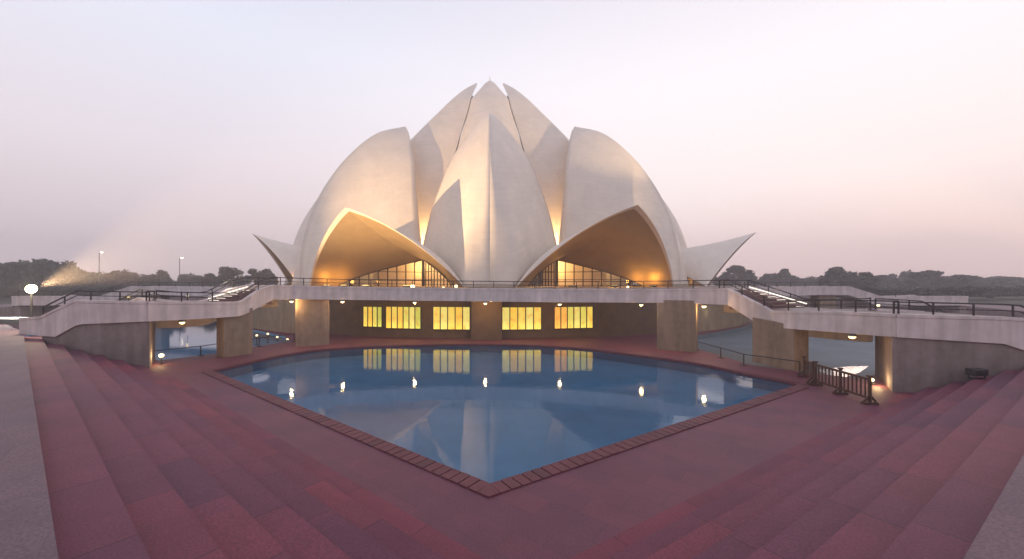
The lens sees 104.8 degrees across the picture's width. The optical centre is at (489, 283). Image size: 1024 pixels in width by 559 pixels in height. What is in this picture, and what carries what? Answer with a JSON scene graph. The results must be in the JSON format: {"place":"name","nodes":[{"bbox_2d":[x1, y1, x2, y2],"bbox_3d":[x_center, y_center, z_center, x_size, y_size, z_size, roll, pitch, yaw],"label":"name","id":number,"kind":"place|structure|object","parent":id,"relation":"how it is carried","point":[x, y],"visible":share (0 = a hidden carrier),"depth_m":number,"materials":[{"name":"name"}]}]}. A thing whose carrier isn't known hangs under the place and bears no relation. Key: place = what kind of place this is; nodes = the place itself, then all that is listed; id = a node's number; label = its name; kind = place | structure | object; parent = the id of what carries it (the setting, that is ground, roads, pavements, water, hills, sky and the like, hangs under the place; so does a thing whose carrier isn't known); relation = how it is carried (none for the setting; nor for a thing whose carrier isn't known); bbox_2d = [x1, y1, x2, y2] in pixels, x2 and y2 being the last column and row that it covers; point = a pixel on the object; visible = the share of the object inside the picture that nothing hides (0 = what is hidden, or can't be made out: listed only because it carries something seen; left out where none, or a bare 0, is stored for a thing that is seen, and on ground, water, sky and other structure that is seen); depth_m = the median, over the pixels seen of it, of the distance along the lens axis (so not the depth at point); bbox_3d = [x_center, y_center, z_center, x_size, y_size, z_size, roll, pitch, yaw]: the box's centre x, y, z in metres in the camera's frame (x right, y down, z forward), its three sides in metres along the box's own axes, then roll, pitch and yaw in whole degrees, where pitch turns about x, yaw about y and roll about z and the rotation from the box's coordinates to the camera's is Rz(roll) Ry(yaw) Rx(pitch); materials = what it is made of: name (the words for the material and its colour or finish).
{"place":"outdoors","nodes":[
{"label":"outdoors","id":0,"kind":"place"},
{"bbox_2d":[26,321,274,342],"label":"pool water","id":1,"kind":"structure","parent":0,"point":[194,333],"depth_m":44.04,"materials":[{"name":"blue liquid"}]},
{"bbox_2d":[24,330,288,341],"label":"pool side","id":2,"kind":"structure","parent":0,"point":[281,338],"depth_m":43.34,"materials":[{"name":"tile"}]},
{"bbox_2d":[155,337,281,360],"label":"pool floor","id":3,"kind":"structure","parent":0,"point":[172,353],"depth_m":39.04,"materials":[{"name":"tile"}]},
{"bbox_2d":[7,319,902,558],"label":"pool ledge","id":4,"kind":"object","parent":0,"point":[570,513],"visible":0.52,"depth_m":12.32,"materials":[{"name":"red stone"}]},
{"bbox_2d":[18,289,155,368],"bbox_3d":[-27.019,3.222,28.143,10.726,5.556,5.066,0,0,11],"label":"footbridge","id":5,"kind":"object","parent":4,"relation":"on","point":[124,330],"visible":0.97,"depth_m":25.67,"materials":[{"name":"paint"}]},
{"bbox_2d":[82,285,119,295],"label":"shrub","id":6,"kind":"object","parent":4,"relation":"on","point":[100,289],"visible":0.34,"depth_m":75.02,"materials":[{"name":"green plant"}]},
{"bbox_2d":[11,281,244,326],"bbox_3d":[-45.128,2.869,53.968,41.432,6.261,12.734,0,0,7],"label":"footbridge","id":7,"kind":"object","parent":4,"relation":"on","point":[20,306],"visible":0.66,"depth_m":52.26,"materials":[{"name":"paint"}]},
{"bbox_2d":[154,333,294,355],"bbox_3d":[-21.372,5.213,32.926,0.926,0.775,11.684,0,0,29],"label":"railing","id":8,"kind":"object","parent":4,"relation":"on","point":[214,344],"visible":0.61,"depth_m":30.59,"materials":[{"name":"black metal"}]},
{"bbox_2d":[232,81,755,338],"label":"temple","id":9,"kind":"structure","parent":4,"relation":"on","point":[490,198],"depth_m":54.93,"materials":[{"name":"concrete"}]},
{"bbox_2d":[362,306,382,327],"bbox_3d":[-12.361,3.500,41.441,2.271,2.250,0.705,0,0,0],"label":"window","id":10,"kind":"structure","parent":9,"relation":"in","point":[372,316],"depth_m":41.45,"materials":[{"name":"yellow glass"}]},
{"bbox_2d":[385,306,420,329],"bbox_3d":[-8.970,3.530,40.680,3.895,2.390,0.853,0,0,0],"label":"window","id":11,"kind":"structure","parent":9,"relation":"in","point":[396,317],"depth_m":40.69,"materials":[{"name":"yellow glass"}]},
{"bbox_2d":[432,306,470,329],"bbox_3d":[-3.914,3.525,39.981,3.904,2.440,0.436,0,0,0],"label":"window","id":12,"kind":"structure","parent":9,"relation":"in","point":[443,317],"depth_m":40.00,"materials":[{"name":"yellow glass"}]},
{"bbox_2d":[502,306,541,329],"bbox_3d":[3.225,3.540,39.934,4.131,2.410,0.396,0,0,0],"label":"window","id":13,"kind":"structure","parent":9,"relation":"in","point":[513,317],"depth_m":39.96,"materials":[{"name":"yellow glass"}]},
{"bbox_2d":[554,306,593,328],"bbox_3d":[8.654,3.515,40.628,4.261,2.360,0.894,0,0,0],"label":"window","id":14,"kind":"structure","parent":9,"relation":"in","point":[565,317],"depth_m":40.64,"materials":[{"name":"yellow glass"}]},
{"bbox_2d":[201,370,808,497],"bbox_3d":[-1.125,5.652,16.935,35.497,0.216,13.043,0,0,6],"label":"pool coping","id":15,"kind":"object","parent":4,"relation":"on","point":[477,485],"visible":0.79,"depth_m":13.58,"materials":[{"name":"stone"}]},
{"bbox_2d":[209,343,805,385],"bbox_3d":[0.323,5.662,29.929,35.820,0.195,13.299,0,0,6],"label":"pool coping","id":16,"kind":"object","parent":4,"relation":"on","point":[712,366],"visible":0.96,"depth_m":31.28,"materials":[{"name":"stone"}]},
{"bbox_2d":[0,296,1023,317],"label":"retaining wall","id":17,"kind":"structure","parent":4,"relation":"on","point":[6,311],"depth_m":58.21,"materials":[{"name":"concrete"}]},
{"bbox_2d":[146,277,899,370],"bbox_3d":[0.051,2.529,32.400,49.944,6.183,19.188,0,0,7],"label":"footbridge","id":18,"kind":"object","parent":4,"relation":"on","point":[783,328],"visible":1,"depth_m":31.93,"materials":[{"name":"paint"}]},
{"bbox_2d":[24,337,1023,558],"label":"pool steps","id":19,"kind":"structure","parent":4,"relation":"on","point":[144,462],"depth_m":8.70,"materials":[{"name":"red stone"}]},
{"bbox_2d":[965,368,988,378],"bbox_3d":[23.731,4.407,19.200,0.851,0.520,0.420,0,0,-6],"label":"floodlight","id":20,"kind":"object","parent":19,"relation":"on","point":[969,372],"visible":1,"depth_m":19.07,"materials":[{"name":"black metal"}]},
{"bbox_2d":[698,342,802,373],"bbox_3d":[17.609,5.213,30.347,1.739,0.775,12.574,0,0,-8],"label":"railing","id":21,"kind":"object","parent":4,"relation":"on","point":[743,364],"visible":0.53,"depth_m":26.84,"materials":[{"name":"black metal"}]},
{"bbox_2d":[797,356,813,383],"bbox_3d":[18.350,4.973,22.675,0.620,1.255,2.054,0,0,26],"label":"wooden barrier","id":22,"kind":"object","parent":4,"relation":"on","point":[807,375],"visible":0.89,"depth_m":22.91,"materials":[{"name":"brown wood"}]},
{"bbox_2d":[808,361,878,404],"bbox_3d":[17.725,4.933,19.925,0.620,1.335,3.579,0,0,4],"label":"wooden barrier","id":23,"kind":"object","parent":4,"relation":"on","point":[840,389],"visible":1,"depth_m":19.81,"materials":[{"name":"brown wood"}]},
{"bbox_2d":[874,298,1023,392],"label":"footbridge","id":24,"kind":"object","parent":4,"relation":"on","point":[921,350],"visible":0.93,"depth_m":20.01,"materials":[{"name":"paint"}]},
{"bbox_2d":[230,352,774,482],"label":"pool floor","id":25,"kind":"structure","parent":0,"point":[489,417],"depth_m":21.55,"materials":[{"name":"tile"}]},
{"bbox_2d":[218,346,792,391],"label":"pool side","id":26,"kind":"structure","parent":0,"point":[705,371],"depth_m":32.18,"materials":[{"name":"stone"}]},
{"bbox_2d":[0,296,1023,558],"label":"plaza","id":27,"kind":"structure","parent":0,"point":[26,526],"depth_m":6.44,"materials":[{"name":"stone"}]},
{"bbox_2d":[0,317,23,323],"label":"ground light","id":28,"kind":"object","parent":27,"relation":"on","point":[9,320],"visible":0.44,"depth_m":32.75,"materials":[{"name":"metal"}]},
{"bbox_2d":[25,284,37,316],"bbox_3d":[-33.212,1.734,28.557,0.576,3.332,0.578,0,0,13],"label":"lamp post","id":29,"kind":"object","parent":27,"relation":"on","point":[31,289],"visible":0.98,"depth_m":28.46,"materials":[{"name":"metal"}]},
{"bbox_2d":[862,288,900,295],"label":"shrub","id":30,"kind":"object","parent":27,"relation":"on","point":[878,292],"visible":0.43,"depth_m":76.90,"materials":[{"name":"green plant"}]},
{"bbox_2d":[0,284,1023,305],"bbox_3d":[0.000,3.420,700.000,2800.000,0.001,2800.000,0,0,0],"label":"lawn","id":31,"kind":"structure","parent":0,"point":[1018,300],"depth_m":78.95,"materials":[{"name":"green plant"}]},
{"bbox_2d":[0,288,15,294],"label":"shrub","id":32,"kind":"object","parent":31,"relation":"on","point":[5,290],"visible":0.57,"depth_m":80.57,"materials":[{"name":"green plant"}]},
{"bbox_2d":[13,286,24,290],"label":"shrub","id":33,"kind":"object","parent":31,"relation":"on","point":[19,288],"visible":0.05,"depth_m":85.79,"materials":[{"name":"green plant"}]},
{"bbox_2d":[0,288,65,298],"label":"shrub","id":34,"kind":"object","parent":31,"relation":"on","point":[6,295],"visible":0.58,"depth_m":75.41,"materials":[{"name":"green plant"}]},
{"bbox_2d":[0,258,100,288],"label":"tree","id":35,"kind":"object","parent":31,"relation":"on","point":[38,273],"visible":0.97,"depth_m":100.92,"materials":[{"name":"green plant"}]},
{"bbox_2d":[47,285,90,289],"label":"shrub","id":36,"kind":"object","parent":31,"relation":"on","point":[66,287],"visible":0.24,"depth_m":101.86,"materials":[{"name":"green plant"}]},
{"bbox_2d":[63,287,98,295],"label":"shrub","id":37,"kind":"object","parent":31,"relation":"on","point":[71,290],"visible":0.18,"depth_m":78.85,"materials":[{"name":"green plant"}]},
{"bbox_2d":[89,271,108,286],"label":"tree","id":38,"kind":"object","parent":31,"relation":"on","point":[101,279],"visible":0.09,"depth_m":134.07,"materials":[{"name":"green plant"}]},
{"bbox_2d":[89,285,109,287],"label":"shrub","id":39,"kind":"object","parent":31,"relation":"on","point":[98,286],"visible":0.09,"depth_m":110.31,"materials":[{"name":"green plant"}]},
{"bbox_2d":[99,252,102,284],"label":"street lamp","id":40,"kind":"object","parent":31,"relation":"on","point":[99,266],"visible":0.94,"depth_m":129.98,"materials":[{"name":"metal"}]},
{"bbox_2d":[102,269,142,286],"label":"tree","id":41,"kind":"object","parent":31,"relation":"on","point":[117,278],"visible":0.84,"depth_m":125.72,"materials":[{"name":"green plant"}]},
{"bbox_2d":[138,270,173,285],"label":"tree","id":42,"kind":"object","parent":31,"relation":"on","point":[150,279],"visible":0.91,"depth_m":116.47,"materials":[{"name":"green plant"}]},
{"bbox_2d":[175,273,211,286],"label":"tree","id":43,"kind":"object","parent":31,"relation":"on","point":[189,278],"visible":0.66,"depth_m":137.93,"materials":[{"name":"green plant"}]},
{"bbox_2d":[198,266,251,286],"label":"tree","id":44,"kind":"object","parent":31,"relation":"on","point":[227,273],"visible":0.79,"depth_m":118.26,"materials":[{"name":"green plant"}]},
{"bbox_2d":[246,268,278,284],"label":"tree","id":45,"kind":"object","parent":31,"relation":"on","point":[263,274],"visible":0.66,"depth_m":128.32,"materials":[{"name":"green plant"}]},
{"bbox_2d":[711,275,730,285],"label":"tree","id":46,"kind":"object","parent":31,"relation":"on","point":[715,282],"visible":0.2,"depth_m":157.91,"materials":[{"name":"green plant"}]},
{"bbox_2d":[718,265,759,285],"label":"tree","id":47,"kind":"object","parent":31,"relation":"on","point":[738,272],"visible":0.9,"depth_m":149.05,"materials":[{"name":"green plant"}]},
{"bbox_2d":[758,268,798,286],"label":"tree","id":48,"kind":"object","parent":31,"relation":"on","point":[783,274],"visible":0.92,"depth_m":152.67,"materials":[{"name":"green plant"}]},
{"bbox_2d":[784,276,818,285],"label":"tree","id":49,"kind":"object","parent":31,"relation":"on","point":[805,279],"visible":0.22,"depth_m":158.79,"materials":[{"name":"green plant"}]},
{"bbox_2d":[804,275,840,285],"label":"tree","id":50,"kind":"object","parent":31,"relation":"on","point":[812,280],"visible":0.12,"depth_m":153.18,"materials":[{"name":"green plant"}]},
{"bbox_2d":[815,266,880,286],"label":"tree","id":51,"kind":"object","parent":31,"relation":"on","point":[832,274],"visible":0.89,"depth_m":112.84,"materials":[{"name":"green plant"}]},
{"bbox_2d":[850,285,879,288],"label":"shrub","id":52,"kind":"object","parent":31,"relation":"on","point":[859,286],"visible":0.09,"depth_m":110.32,"materials":[{"name":"green plant"}]},
{"bbox_2d":[876,275,887,285],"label":"tree","id":53,"kind":"object","parent":31,"relation":"on","point":[882,277],"visible":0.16,"depth_m":141.06,"materials":[{"name":"green plant"}]},
{"bbox_2d":[869,286,906,290],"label":"shrub","id":54,"kind":"object","parent":31,"relation":"on","point":[884,287],"visible":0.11,"depth_m":102.23,"materials":[{"name":"green plant"}]},
{"bbox_2d":[877,277,918,288],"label":"tree","id":55,"kind":"object","parent":31,"relation":"on","point":[888,281],"visible":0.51,"depth_m":136.74,"materials":[{"name":"green plant"}]},
{"bbox_2d":[888,269,922,287],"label":"tree","id":56,"kind":"object","parent":31,"relation":"on","point":[902,276],"visible":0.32,"depth_m":149.18,"materials":[{"name":"green plant"}]},
{"bbox_2d":[884,287,948,295],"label":"shrub","id":57,"kind":"object","parent":31,"relation":"on","point":[907,291],"visible":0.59,"depth_m":76.99,"materials":[{"name":"green plant"}]},
{"bbox_2d":[893,270,972,287],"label":"tree","id":58,"kind":"object","parent":31,"relation":"on","point":[930,278],"visible":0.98,"depth_m":123.31,"materials":[{"name":"green plant"}]},
{"bbox_2d":[921,285,954,290],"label":"shrub","id":59,"kind":"object","parent":31,"relation":"on","point":[936,287],"visible":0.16,"depth_m":104.39,"materials":[{"name":"green plant"}]},
{"bbox_2d":[936,286,1001,298],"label":"shrub","id":60,"kind":"object","parent":31,"relation":"on","point":[974,292],"visible":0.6,"depth_m":75.95,"materials":[{"name":"green plant"}]},
{"bbox_2d":[948,274,991,287],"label":"tree","id":61,"kind":"object","parent":31,"relation":"on","point":[975,282],"visible":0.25,"depth_m":133.48,"materials":[{"name":"green plant"}]},
{"bbox_2d":[961,285,994,293],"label":"shrub","id":62,"kind":"object","parent":31,"relation":"on","point":[988,290],"visible":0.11,"depth_m":80.81,"materials":[{"name":"green plant"}]},
{"bbox_2d":[968,276,1012,286],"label":"tree","id":63,"kind":"object","parent":31,"relation":"on","point":[994,282],"visible":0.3,"depth_m":134.27,"materials":[{"name":"green plant"}]},
{"bbox_2d":[987,286,1023,296],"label":"shrub","id":64,"kind":"object","parent":31,"relation":"on","point":[999,289],"visible":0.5,"depth_m":83.86,"materials":[{"name":"green plant"}]},
{"bbox_2d":[988,276,1023,286],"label":"tree","id":65,"kind":"object","parent":31,"relation":"on","point":[1010,280],"visible":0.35,"depth_m":141.35,"materials":[{"name":"green plant"}]},
{"bbox_2d":[992,287,1023,296],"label":"shrub","id":66,"kind":"object","parent":31,"relation":"on","point":[1011,292],"visible":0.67,"depth_m":82.85,"materials":[{"name":"green plant"}]},
{"bbox_2d":[0,0,1023,307],"label":"sky","id":67,"kind":"structure","parent":0,"point":[878,137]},
{"bbox_2d":[698,324,751,338],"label":"pool side","id":68,"kind":"structure","parent":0,"point":[722,332],"depth_m":46.51,"materials":[{"name":"grey concrete"}]},
{"bbox_2d":[698,327,874,377],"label":"pool floor","id":69,"kind":"structure","parent":0,"point":[856,357],"depth_m":34.72,"materials":[{"name":"blue tile"}]},
{"bbox_2d":[732,281,968,313],"bbox_3d":[45.128,2.869,53.968,41.432,6.261,12.734,0,0,-7],"label":"footbridge","id":70,"kind":"object","parent":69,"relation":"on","point":[830,292],"visible":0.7,"depth_m":53.82,"materials":[{"name":"paint"}]}
]}

